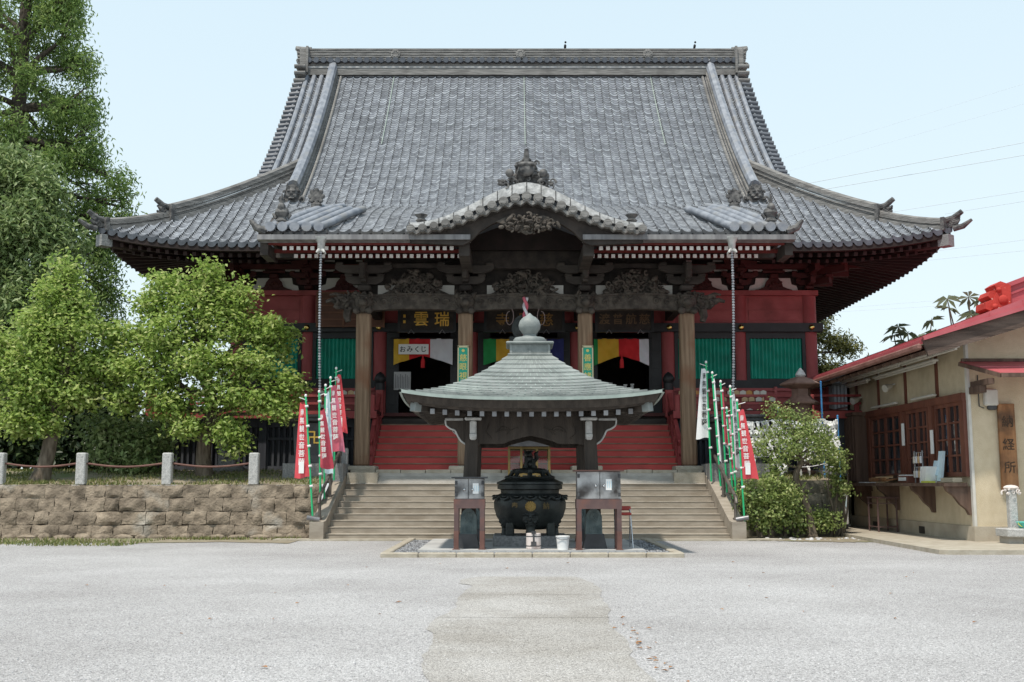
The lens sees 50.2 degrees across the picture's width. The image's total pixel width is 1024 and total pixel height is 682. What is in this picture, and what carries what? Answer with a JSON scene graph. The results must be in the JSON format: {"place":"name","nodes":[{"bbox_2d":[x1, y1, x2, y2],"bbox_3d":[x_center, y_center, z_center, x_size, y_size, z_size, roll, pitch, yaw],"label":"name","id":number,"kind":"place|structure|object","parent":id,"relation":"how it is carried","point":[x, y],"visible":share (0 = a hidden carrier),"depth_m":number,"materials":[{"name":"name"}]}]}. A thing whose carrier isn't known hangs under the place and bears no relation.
{"place":"outdoors","nodes":[
{"label":"outdoors","id":0,"kind":"place"},
{"bbox_2d":[341,448,348,463],"bbox_3d":[-3.537,2.603,22.828,0.205,0.739,0.206,0,-7,0],"label":"granite post","id":1,"kind":"object","parent":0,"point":[344,458],"visible":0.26,"depth_m":22.76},
{"bbox_2d":[6,470,830,484],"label":"terrace","id":2,"kind":"structure","parent":0,"point":[58,476],"depth_m":22.04,"materials":[{"name":"stone"}]},
{"bbox_2d":[0,346,84,469],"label":"evergreen shrub","id":3,"kind":"object","parent":2,"relation":"on","point":[14,451],"visible":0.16,"depth_m":24.19,"materials":[{"name":"green plant"}]},
{"bbox_2d":[0,135,103,469],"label":"broadleaf tree","id":4,"kind":"object","parent":2,"relation":"on","point":[31,234],"visible":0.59,"depth_m":28.04,"materials":[{"name":"green plant"}]},
{"bbox_2d":[0,246,116,480],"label":"leafy tree","id":5,"kind":"object","parent":2,"relation":"on","point":[42,396],"visible":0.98,"depth_m":21.78,"materials":[{"name":"green plant"}]},
{"bbox_2d":[0,0,147,355],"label":"conifer tree","id":6,"kind":"object","parent":2,"relation":"on","point":[24,72],"visible":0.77,"depth_m":32.30,"materials":[{"name":"green plant"}]},
{"bbox_2d":[15,348,166,470],"bbox_3d":[-9.359,1.823,24.689,3.658,3.333,2.614,0,-7,0],"label":"evergreen shrub","id":7,"kind":"object","parent":2,"relation":"on","point":[68,450],"visible":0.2,"depth_m":24.10,"materials":[{"name":"green plant"}]},
{"bbox_2d":[63,404,190,475],"bbox_3d":[-8.094,2.218,23.005,2.594,1.781,1.658,0,-7,0],"label":"evergreen shrub","id":8,"kind":"object","parent":2,"relation":"on","point":[138,445],"visible":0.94,"depth_m":22.76,"materials":[{"name":"green plant"}]},
{"bbox_2d":[79,253,315,476],"bbox_3d":[-6.416,0.508,22.115,4.897,4.828,1.921,0,-7,0],"label":"leafy tree","id":9,"kind":"object","parent":2,"relation":"on","point":[202,362],"visible":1,"depth_m":21.98,"materials":[{"name":"green plant"}]},
{"bbox_2d":[213,436,245,471],"bbox_3d":[-6.106,2.433,23.454,0.805,0.932,0.530,0,-7,0],"label":"stone stele","id":10,"kind":"object","parent":2,"relation":"on","point":[227,462],"visible":0.27,"depth_m":23.37,"materials":[{"name":"grey stone"}]},
{"bbox_2d":[282,414,349,482],"bbox_3d":[-4.037,2.244,22.643,1.224,1.396,0.931,0,-7,0],"label":"rain tank","id":11,"kind":"object","parent":2,"relation":"on","point":[341,470],"visible":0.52,"depth_m":22.24,"materials":[{"name":"grey stone"}]},
{"bbox_2d":[78,46,972,475],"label":"temple hall","id":12,"kind":"structure","parent":2,"relation":"on","point":[578,186],"depth_m":26.09,"materials":[{"name":"grey tile"}]},
{"bbox_2d":[242,332,301,379],"bbox_3d":[-5.742,0.375,26.182,1.416,1.230,0.180,0,-7,0],"label":"lattice window","id":13,"kind":"structure","parent":12,"relation":"in","point":[297,365],"depth_m":26.11,"materials":[{"name":"green paint"}]},
{"bbox_2d":[242,387,375,409],"bbox_3d":[-4.702,1.374,25.439,3.126,0.612,0.106,0,-7,0],"label":"plaque rack","id":14,"kind":"object","parent":12,"relation":"on","point":[346,399],"visible":0.23,"depth_m":25.44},
{"bbox_2d":[318,251,322,408],"bbox_3d":[-3.770,-0.223,21.504,0.066,3.075,0.541,1,-7,-4],"label":"rain chain","id":15,"kind":"object","parent":12,"relation":"hanging from","point":[319,323],"visible":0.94,"depth_m":21.39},
{"bbox_2d":[312,332,373,379],"bbox_3d":[-4.043,0.375,26.182,1.450,1.230,0.180,0,-7,0],"label":"lattice window","id":16,"kind":"structure","parent":12,"relation":"in","point":[338,349],"depth_m":26.13,"materials":[{"name":"green paint"}]},
{"bbox_2d":[316,291,384,326],"bbox_3d":[-3.850,-0.750,26.067,1.636,0.864,0.073,0,-7,0],"label":"framed panel","id":17,"kind":"object","parent":12,"relation":"attached to","point":[331,315],"visible":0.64,"depth_m":26.03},
{"bbox_2d":[386,332,399,412],"bbox_3d":[-2.856,0.771,26.137,0.299,1.962,0.100,0,-7,0],"label":"door leaf","id":18,"kind":"structure","parent":12,"relation":"in","point":[392,396],"depth_m":26.08,"materials":[{"name":"black paint"}]},
{"bbox_2d":[394,372,410,389],"bbox_3d":[-2.607,0.948,25.954,0.399,0.432,0.019,0,-7,0],"label":"notice sheet","id":19,"kind":"object","parent":12,"relation":"attached to","point":[402,380],"visible":0.98,"depth_m":25.95,"materials":[{"name":"paper"}]},
{"bbox_2d":[398,344,428,353],"bbox_3d":[-2.331,0.194,25.854,0.712,0.239,0.025,0,-7,0],"label":"fortune sign","id":20,"kind":"object","parent":12,"relation":"attached to","point":[413,348],"visible":1,"depth_m":25.85,"materials":[{"name":"white paper"}]},
{"bbox_2d":[391,338,455,367],"bbox_3d":[-2.111,0.280,25.937,1.536,0.729,0.168,0,-7,0],"label":"temple curtain","id":21,"kind":"object","parent":12,"relation":"hanging from","point":[440,349],"visible":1,"depth_m":25.97,"materials":[{"name":"multicoloured fabric"}]},
{"bbox_2d":[398,310,455,333],"bbox_3d":[-1.962,-0.595,25.235,1.343,0.889,0.138,0,-7,0],"label":"name plaque","id":22,"kind":"object","parent":12,"relation":"hanging from","point":[421,321],"visible":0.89,"depth_m":25.17,"materials":[{"name":"black paint"}]},
{"bbox_2d":[450,332,457,383],"bbox_3d":[-1.327,0.771,26.137,0.299,1.962,0.100,0,-7,0],"label":"door leaf","id":23,"kind":"structure","parent":12,"relation":"in","point":[453,368],"depth_m":26.13,"materials":[{"name":"black paint"}]},
{"bbox_2d":[457,346,468,381],"bbox_3d":[-1.037,0.678,23.204,0.239,1.164,0.043,0,-7,0],"label":"pillar sign","id":24,"kind":"object","parent":12,"relation":"attached to","point":[463,364],"visible":0.73,"depth_m":23.22,"materials":[{"name":"green"}]},
{"bbox_2d":[478,332,489,372],"bbox_3d":[-0.668,0.771,26.137,0.299,1.962,0.100,0,-7,0],"label":"door leaf","id":25,"kind":"structure","parent":12,"relation":"in","point":[481,367],"depth_m":26.17,"materials":[{"name":"black paint"}]},
{"bbox_2d":[481,338,566,364],"bbox_3d":[0.276,0.280,25.936,2.042,0.729,0.166,0,-7,0],"label":"temple curtain","id":26,"kind":"object","parent":12,"relation":"hanging from","point":[494,349],"visible":0.45,"depth_m":25.96,"materials":[{"name":"multicoloured fabric"}]},
{"bbox_2d":[484,310,564,333],"bbox_3d":[0.286,-0.595,25.235,1.862,0.889,0.138,0,-7,0],"label":"name plaque","id":27,"kind":"object","parent":12,"relation":"hanging from","point":[496,322],"visible":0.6,"depth_m":25.18,"materials":[{"name":"black paint"}]},
{"bbox_2d":[506,297,544,340],"bbox_3d":[0.286,-0.135,23.298,0.841,1.593,0.352,0,-7,0],"label":"bell rope","id":28,"kind":"object","parent":12,"relation":"hanging from","point":[516,331],"visible":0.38,"depth_m":23.29,"materials":[{"name":"white fabric"}]},
{"bbox_2d":[557,332,569,365],"bbox_3d":[1.240,0.771,26.137,0.299,1.962,0.100,0,-7,0],"label":"door leaf","id":29,"kind":"structure","parent":12,"relation":"in","point":[567,334],"depth_m":26.18,"materials":[{"name":"black paint"}]},
{"bbox_2d":[582,346,592,376],"bbox_3d":[1.609,0.678,23.204,0.239,1.164,0.043,0,-7,0],"label":"pillar sign","id":30,"kind":"object","parent":12,"relation":"attached to","point":[587,360],"visible":0.66,"depth_m":23.23,"materials":[{"name":"green"}]},
{"bbox_2d":[592,332,597,378],"bbox_3d":[1.899,0.771,26.137,0.299,1.962,0.100,0,-7,0],"label":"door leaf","id":31,"kind":"structure","parent":12,"relation":"in","point":[595,367],"depth_m":26.12,"materials":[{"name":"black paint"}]},
{"bbox_2d":[593,338,651,367],"bbox_3d":[2.600,0.280,25.938,1.436,0.729,0.169,0,-7,0],"label":"temple curtain","id":32,"kind":"object","parent":12,"relation":"hanging from","point":[606,349],"visible":1,"depth_m":25.96,"materials":[{"name":"multicoloured fabric"}]},
{"bbox_2d":[595,310,653,333],"bbox_3d":[2.594,-0.595,25.235,1.357,0.889,0.138,0,-7,0],"label":"name plaque","id":33,"kind":"object","parent":12,"relation":"hanging from","point":[629,321],"visible":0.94,"depth_m":25.17,"materials":[{"name":"black paint"}]},
{"bbox_2d":[648,332,661,412],"bbox_3d":[3.428,0.771,26.137,0.299,1.962,0.100,0,-7,0],"label":"door leaf","id":34,"kind":"structure","parent":12,"relation":"in","point":[655,365],"depth_m":26.12,"materials":[{"name":"black paint"}]},
{"bbox_2d":[674,332,735,379],"bbox_3d":[4.615,0.375,26.182,1.450,1.230,0.180,0,-7,0],"label":"lattice window","id":35,"kind":"structure","parent":12,"relation":"in","point":[715,348],"depth_m":26.13,"materials":[{"name":"green wood"}]},
{"bbox_2d":[731,251,734,394],"bbox_3d":[4.344,-0.223,21.503,0.066,3.075,0.541,-1,-7,4],"label":"rain chain","id":36,"kind":"object","parent":12,"relation":"hanging from","point":[733,323],"visible":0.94,"depth_m":21.39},
{"bbox_2d":[673,387,828,409],"bbox_3d":[5.539,1.374,25.439,3.658,0.612,0.106,0,-7,0],"label":"plaque rack","id":37,"kind":"object","parent":12,"relation":"on","point":[776,390],"visible":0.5,"depth_m":25.43,"materials":[{"name":"wood"}]},
{"bbox_2d":[746,332,806,379],"bbox_3d":[6.314,0.375,26.182,1.416,1.230,0.180,0,-7,0],"label":"lattice window","id":38,"kind":"structure","parent":12,"relation":"in","point":[769,355],"depth_m":26.13,"materials":[{"name":"green wood"}]},
{"bbox_2d":[701,414,769,481],"bbox_3d":[4.609,2.244,22.643,1.224,1.396,0.931,0,-7,0],"label":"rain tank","id":39,"kind":"object","parent":2,"relation":"on","point":[750,418],"visible":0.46,"depth_m":22.27,"materials":[{"name":"grey stone"}]},
{"bbox_2d":[779,368,819,474],"bbox_3d":[6.085,1.716,22.913,0.904,2.314,0.783,0,-7,0],"label":"temple lantern","id":40,"kind":"object","parent":2,"relation":"on","point":[800,385],"visible":0.56,"depth_m":22.77,"materials":[{"name":"stone"}]},
{"bbox_2d":[820,381,825,476],"bbox_3d":[6.342,1.868,22.289,0.054,2.118,0.038,0,-7,0],"label":"blue pole","id":41,"kind":"object","parent":2,"relation":"on","point":[822,413],"visible":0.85,"depth_m":22.34,"materials":[{"name":"metal"}]},
{"bbox_2d":[817,314,868,373],"bbox_3d":[9.816,1.531,35.321,3.540,5.633,2.256,0,-7,0],"label":"tree","id":42,"kind":"object","parent":2,"relation":"on","point":[842,346],"visible":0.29,"depth_m":35.31,"materials":[{"name":"green plant"}]},
{"bbox_2d":[881,316,943,345],"bbox_3d":[10.199,1.350,27.294,1.722,3.923,1.398,0,-7,0],"label":"palmate plant","id":43,"kind":"object","parent":2,"relation":"on","point":[900,332],"visible":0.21,"depth_m":27.55,"materials":[{"name":"green plant"}]},
{"bbox_2d":[933,291,980,324],"bbox_3d":[11.324,1.019,26.760,1.882,4.443,1.085,0,-7,0],"label":"palmate plant","id":44,"kind":"object","parent":2,"relation":"on","point":[969,313],"visible":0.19,"depth_m":26.92,"materials":[{"name":"green plant"}]},
{"bbox_2d":[1,536,870,543],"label":"soil","id":45,"kind":"structure","parent":0,"point":[803,538],"depth_m":19.67,"materials":[{"name":"soil"}]},
{"bbox_2d":[730,468,805,537],"bbox_3d":[4.852,3.011,20.609,1.594,1.427,1.186,4,-9,-30],"label":"leafy bush","id":46,"kind":"object","parent":45,"relation":"on","point":[770,499],"visible":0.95,"depth_m":20.47,"materials":[{"name":"green plant"}]},
{"bbox_2d":[751,396,845,537],"bbox_3d":[5.428,2.390,20.861,1.974,2.732,1.333,0,-7,0],"label":"tree","id":47,"kind":"object","parent":45,"relation":"on","point":[817,446],"visible":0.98,"depth_m":20.85,"materials":[{"name":"green plant"}]},
{"bbox_2d":[772,477,846,537],"bbox_3d":[5.610,3.197,20.930,1.637,1.178,1.012,1,-7,-8],"label":"leafy bush","id":48,"kind":"object","parent":45,"relation":"on","point":[817,515],"visible":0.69,"depth_m":20.78,"materials":[{"name":"green plant"}]},
{"bbox_2d":[819,445,860,535],"bbox_3d":[6.341,2.906,21.248,0.777,1.803,0.732,0,-7,0],"label":"leafy bush","id":49,"kind":"object","parent":45,"relation":"on","point":[835,481],"visible":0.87,"depth_m":21.23,"materials":[{"name":"green plant"}]},
{"bbox_2d":[0,484,1023,681],"bbox_3d":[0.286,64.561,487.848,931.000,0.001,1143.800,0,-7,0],"label":"ground","id":50,"kind":"structure","parent":0,"point":[262,574],"depth_m":8.99,"materials":[{"name":"gravel"}]},
{"bbox_2d":[0,484,321,538],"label":"stone wall","id":51,"kind":"structure","parent":50,"relation":"on","point":[129,511],"depth_m":20.64,"materials":[{"name":"stone"}]},
{"bbox_2d":[0,453,259,484],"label":"post fence","id":52,"kind":"object","parent":51,"relation":"on","point":[167,464],"visible":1,"depth_m":20.91,"materials":[{"name":"stone"}]},
{"bbox_2d":[0,467,827,545],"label":"grass","id":53,"kind":"structure","parent":50,"relation":"on","point":[15,479],"depth_m":21.37,"materials":[{"name":"plant"}]},
{"bbox_2d":[273,450,782,540],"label":"stone staircase","id":54,"kind":"structure","parent":50,"relation":"on","point":[403,512],"depth_m":20.88,"materials":[{"name":"beige stone"}]},
{"bbox_2d":[294,394,313,515],"bbox_3d":[-3.808,2.139,20.082,0.378,2.342,0.100,0,-7,0],"label":"banner","id":55,"kind":"object","parent":54,"relation":"on","point":[303,465],"visible":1,"depth_m":20.10,"materials":[{"name":"red fabric"}]},
{"bbox_2d":[318,390,333,492],"bbox_3d":[-3.529,2.016,20.633,0.342,2.195,0.137,0,-7,0],"label":"banner","id":56,"kind":"object","parent":54,"relation":"attached to","point":[325,457],"visible":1,"depth_m":20.65,"materials":[{"name":"red fabric"}]},
{"bbox_2d":[323,384,332,498],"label":"banner","id":57,"kind":"object","parent":54,"relation":"attached to","point":[328,414],"visible":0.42,"depth_m":21.17,"materials":[{"name":"white fabric"}]},
{"bbox_2d":[329,376,344,452],"bbox_3d":[-3.456,1.727,21.556,0.354,2.075,0.078,0,-7,0],"label":"banner","id":58,"kind":"object","parent":54,"relation":"attached to","point":[337,436],"visible":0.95,"depth_m":21.56,"materials":[{"name":"red fabric"}]},
{"bbox_2d":[333,367,347,479],"bbox_3d":[-3.452,1.655,22.034,0.298,2.288,0.084,-1,-7,7],"label":"banner","id":59,"kind":"object","parent":54,"relation":"attached to","point":[338,384],"visible":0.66,"depth_m":22.07,"materials":[{"name":"red fabric"}]},
{"bbox_2d":[696,361,711,481],"bbox_3d":[3.878,1.611,22.108,0.322,2.448,0.076,0,-7,0],"label":"banner","id":60,"kind":"object","parent":54,"relation":"attached to","point":[703,426],"visible":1,"depth_m":22.12,"materials":[{"name":"white fabric"}]},
{"bbox_2d":[711,371,721,485],"bbox_3d":[4.078,1.741,21.761,0.182,2.288,0.066,0,-7,0],"label":"banner","id":61,"kind":"object","parent":54,"relation":"attached to","point":[719,456],"visible":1,"depth_m":21.76,"materials":[{"name":"white fabric"}]},
{"bbox_2d":[719,380,727,492],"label":"banner","id":62,"kind":"object","parent":54,"relation":"attached to","point":[724,430],"visible":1,"depth_m":21.36,"materials":[{"name":"white fabric"}]},
{"bbox_2d":[725,407,737,498],"bbox_3d":[4.255,2.159,21.165,0.202,1.783,0.077,0,-7,0],"label":"banner","id":63,"kind":"object","parent":54,"relation":"attached to","point":[729,431],"visible":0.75,"depth_m":21.19,"materials":[{"name":"red fabric"}]},
{"bbox_2d":[729,385,739,492],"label":"banner","id":64,"kind":"object","parent":54,"relation":"attached to","point":[735,442],"visible":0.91,"depth_m":20.86,"materials":[{"name":"white fabric"}]},
{"bbox_2d":[736,399,758,515],"bbox_3d":[4.361,2.194,20.221,0.388,2.255,0.078,0,-7,0],"label":"banner","id":65,"kind":"object","parent":54,"relation":"attached to","point":[748,469],"visible":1,"depth_m":20.23,"materials":[{"name":"red fabric"}]},
{"bbox_2d":[87,561,974,681],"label":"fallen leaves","id":66,"kind":"object","parent":50,"relation":"on","point":[613,627],"visible":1,"depth_m":7.26,"materials":[{"name":"brown plant"}]},
{"bbox_2d":[417,539,645,551],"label":"pavilion floor","id":67,"kind":"structure","parent":50,"relation":"on","point":[440,545],"depth_m":16.27,"materials":[{"name":"stone"}]},
{"bbox_2d":[451,477,487,549],"bbox_3d":[-0.628,2.550,16.212,0.525,1.057,0.439,0,-7,0],"label":"candle cabinet","id":68,"kind":"object","parent":67,"relation":"on","point":[469,492],"visible":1,"depth_m":16.06,"materials":[{"name":"metal"}]},
{"bbox_2d":[493,533,566,546],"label":"stone plinth","id":69,"kind":"structure","parent":67,"relation":"on","point":[515,540],"depth_m":16.79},
{"bbox_2d":[492,450,567,535],"bbox_3d":[0.288,2.422,17.456,1.215,1.354,1.217,0,-7,0],"label":"incense burner","id":70,"kind":"object","parent":69,"relation":"on","point":[529,503],"visible":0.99,"depth_m":17.02,"materials":[{"name":"black metal"}]},
{"bbox_2d":[399,313,664,548],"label":"incense pavilion","id":71,"kind":"structure","parent":67,"relation":"on","point":[529,387],"depth_m":16.50,"materials":[{"name":"grey metal"}]},
{"bbox_2d":[526,531,540,548],"bbox_3d":[0.319,2.943,16.165,0.224,0.266,0.254,0,-7,0],"label":"drum can","id":72,"kind":"object","parent":67,"relation":"on","point":[533,539],"visible":1,"depth_m":16.09,"materials":[{"name":"grey metal"}]},
{"bbox_2d":[556,535,569,549],"bbox_3d":[0.745,2.957,16.012,0.210,0.200,0.210,0,-7,0],"label":"plastic bucket","id":73,"kind":"object","parent":67,"relation":"on","point":[562,542],"visible":1,"depth_m":15.93,"materials":[{"name":"white plastic"}]},
{"bbox_2d":[573,470,623,549],"bbox_3d":[1.277,2.492,16.152,0.732,1.157,0.439,0,-7,0],"label":"candle cabinet","id":74,"kind":"object","parent":67,"relation":"on","point":[598,489],"visible":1,"depth_m":16.03,"materials":[{"name":"brown"}]},
{"bbox_2d":[614,506,633,547],"bbox_3d":[1.683,2.817,16.546,0.289,0.623,0.288,0,-7,0],"label":"folding chair","id":75,"kind":"object","parent":67,"relation":"on","point":[629,513],"visible":0.63,"depth_m":16.54,"materials":[{"name":"red plastic"}]},
{"bbox_2d":[380,538,684,557],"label":"kerb","id":76,"kind":"structure","parent":50,"relation":"on","point":[392,553],"depth_m":15.25,"materials":[{"name":"beige stone"}]},
{"bbox_2d":[724,479,840,535],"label":"stone wall","id":77,"kind":"structure","parent":50,"relation":"on","point":[820,494],"depth_m":21.46,"materials":[{"name":"stone"}]},
{"bbox_2d":[837,415,840,476],"bbox_3d":[6.662,2.709,22.180,0.054,2.417,0.038,0,-7,0],"label":"blue pole","id":78,"kind":"object","parent":50,"relation":"on","point":[838,431],"visible":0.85,"depth_m":22.29,"materials":[{"name":"metal"}]},
{"bbox_2d":[835,483,845,532],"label":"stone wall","id":79,"kind":"structure","parent":50,"relation":"on","point":[841,507],"depth_m":21.52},
{"bbox_2d":[838,476,851,523],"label":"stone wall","id":80,"kind":"structure","parent":50,"relation":"on","point":[849,509],"depth_m":26.50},
{"bbox_2d":[843,524,1023,554],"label":"office pad","id":81,"kind":"object","parent":50,"relation":"on","point":[936,545],"visible":0.42,"depth_m":17.62,"materials":[{"name":"concrete"}]},
{"bbox_2d":[843,494,848,528],"bbox_3d":[6.982,3.645,23.257,0.279,0.825,0.349,0,-7,0],"label":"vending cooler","id":82,"kind":"object","parent":81,"relation":"on","point":[847,527],"visible":0.14,"depth_m":23.10,"materials":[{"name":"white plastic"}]},
{"bbox_2d":[867,496,898,531],"bbox_3d":[7.501,3.497,22.077,0.439,0.695,0.632,0,-7,0],"label":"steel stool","id":83,"kind":"object","parent":81,"relation":"on","point":[886,503],"visible":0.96,"depth_m":21.82,"materials":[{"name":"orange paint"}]},
{"bbox_2d":[810,277,1023,540],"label":"temple office","id":84,"kind":"structure","parent":81,"relation":"on","point":[948,389],"depth_m":19.32,"materials":[{"name":"beige paint"}]},
{"bbox_2d":[869,475,898,481],"bbox_3d":[7.501,2.772,22.024,0.332,0.129,1.104,0,-7,0],"label":"charm tray","id":85,"kind":"object","parent":84,"relation":"on","point":[885,478],"visible":0.95,"depth_m":21.77,"materials":[{"name":"brown wood"}]},
{"bbox_2d":[870,412,901,477],"bbox_3d":[7.764,2.172,22.552,0.113,1.290,1.796,0,-7,0],"label":"window","id":86,"kind":"structure","parent":84,"relation":"in","point":[886,455],"depth_m":22.55,"materials":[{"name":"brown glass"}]},
{"bbox_2d":[898,475,919,482],"bbox_3d":[7.564,2.631,20.849,0.239,0.153,0.532,0,-7,0],"label":"card box","id":87,"kind":"object","parent":84,"relation":"on","point":[906,478],"visible":0.91,"depth_m":20.61,"materials":[{"name":"white paper"}]},
{"bbox_2d":[905,407,929,474],"bbox_3d":[7.764,1.940,20.771,0.113,1.290,1.131,0,-7,0],"label":"window","id":88,"kind":"structure","parent":84,"relation":"in","point":[917,432],"depth_m":20.80,"materials":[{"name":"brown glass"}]},
{"bbox_2d":[913,450,923,482],"bbox_3d":[7.558,2.340,20.317,0.047,0.592,0.466,0,-7,0],"label":"amulet rack","id":89,"kind":"object","parent":84,"relation":"on","point":[918,459],"visible":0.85,"depth_m":20.33,"materials":[{"name":"grey metal"}]},
{"bbox_2d":[920,451,944,482],"bbox_3d":[7.494,2.252,19.513,0.318,0.559,0.524,0,-7,0],"label":"leaflet holder","id":90,"kind":"object","parent":84,"relation":"on","point":[934,473],"visible":0.99,"depth_m":19.44,"materials":[{"name":"white paper"}]},
{"bbox_2d":[934,401,961,476],"bbox_3d":[7.764,1.749,19.304,0.113,1.290,1.164,0,-7,0],"label":"window","id":91,"kind":"structure","parent":84,"relation":"in","point":[946,416],"depth_m":19.29,"materials":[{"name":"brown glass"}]},
{"bbox_2d":[941,478,961,481],"bbox_3d":[7.588,2.403,18.867,0.166,0.080,0.532,0,-7,0],"label":"cardboard box","id":92,"kind":"object","parent":84,"relation":"on","point":[951,479],"visible":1,"depth_m":18.65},
{"bbox_2d":[997,404,1018,490],"bbox_3d":[8.366,1.789,18.427,0.279,1.463,0.073,0,-7,0],"label":"wooden signboard","id":93,"kind":"object","parent":84,"relation":"attached to","point":[1007,444],"visible":0.94,"depth_m":18.40},
{"bbox_2d":[995,528,1023,543],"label":"stone bench","id":94,"kind":"object","parent":81,"relation":"on","point":[1011,535],"visible":1,"depth_m":17.56,"materials":[{"name":"stone"}]},
{"bbox_2d":[1016,521,1023,527],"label":"plastic basin","id":95,"kind":"object","parent":94,"relation":"on","point":[1020,524],"visible":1,"depth_m":17.62,"materials":[{"name":"teal"}]},
{"bbox_2d":[1000,485,1020,527],"bbox_3d":[8.212,2.838,17.959,0.294,0.938,0.239,0,-7,0],"label":"stone post","id":96,"kind":"object","parent":81,"relation":"on","point":[1010,491],"visible":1,"depth_m":17.93,"materials":[{"name":"stone"}]},
{"bbox_2d":[0,0,1023,483],"label":"sky","id":97,"kind":"structure","parent":0,"point":[198,91],"materials":[{"name":"blue"}]},
{"bbox_2d":[346,470,705,483],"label":"pavement","id":98,"kind":"structure","parent":0,"point":[496,476],"depth_m":22.64,"materials":[{"name":"stone"}]},
{"bbox_2d":[505,441,551,476],"bbox_3d":[0.352,2.445,22.767,1.091,0.831,0.898,0,-7,0],"label":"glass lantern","id":99,"kind":"object","parent":98,"relation":"on","point":[528,445],"visible":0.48,"depth_m":22.43,"materials":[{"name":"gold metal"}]},
{"bbox_2d":[421,576,655,681],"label":"path","id":100,"kind":"structure","parent":0,"point":[526,649],"depth_m":7.33,"materials":[{"name":"concrete"}]},
{"bbox_2d":[822,375,847,409],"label":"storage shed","id":101,"kind":"structure","parent":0,"point":[838,387],"depth_m":29.98,"materials":[{"name":"grey metal"}]},
{"bbox_2d":[782,84,1021,158],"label":"power line","id":102,"kind":"object","parent":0,"point":[898,122],"visible":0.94,"depth_m":79.43,"materials":[{"name":"grey"}]},
{"bbox_2d":[790,105,1018,170],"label":"power line","id":103,"kind":"object","parent":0,"point":[892,141],"visible":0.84,"depth_m":79.71,"materials":[{"name":"grey"}]},
{"bbox_2d":[841,303,979,311],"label":"power line","id":104,"kind":"object","parent":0,"point":[896,308],"visible":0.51,"depth_m":71.57,"materials":[{"name":"grey"}]},
{"bbox_2d":[811,142,1023,182],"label":"power line","id":105,"kind":"object","parent":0,"point":[918,162],"visible":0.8,"depth_m":48.92,"materials":[{"name":"grey"}]},
{"bbox_2d":[828,155,1023,188],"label":"power line","id":106,"kind":"object","parent":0,"point":[928,171],"visible":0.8,"depth_m":48.79,"materials":[{"name":"grey"}]},
{"bbox_2d":[894,191,1022,211],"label":"power line","id":107,"kind":"object","parent":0,"point":[957,201],"visible":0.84,"depth_m":55.45,"materials":[{"name":"grey"}]},
{"bbox_2d":[933,250,1023,259],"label":"power line","id":108,"kind":"object","parent":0,"point":[976,255],"visible":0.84,"depth_m":61.56,"materials":[{"name":"grey"}]},
{"label":"pebble border","id":109,"kind":"structure","parent":0,"visible":0},
{"bbox_2d":[395,540,668,554],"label":"pebbles","id":110,"kind":"object","parent":109,"relation":"on","point":[414,546],"visible":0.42,"depth_m":16.92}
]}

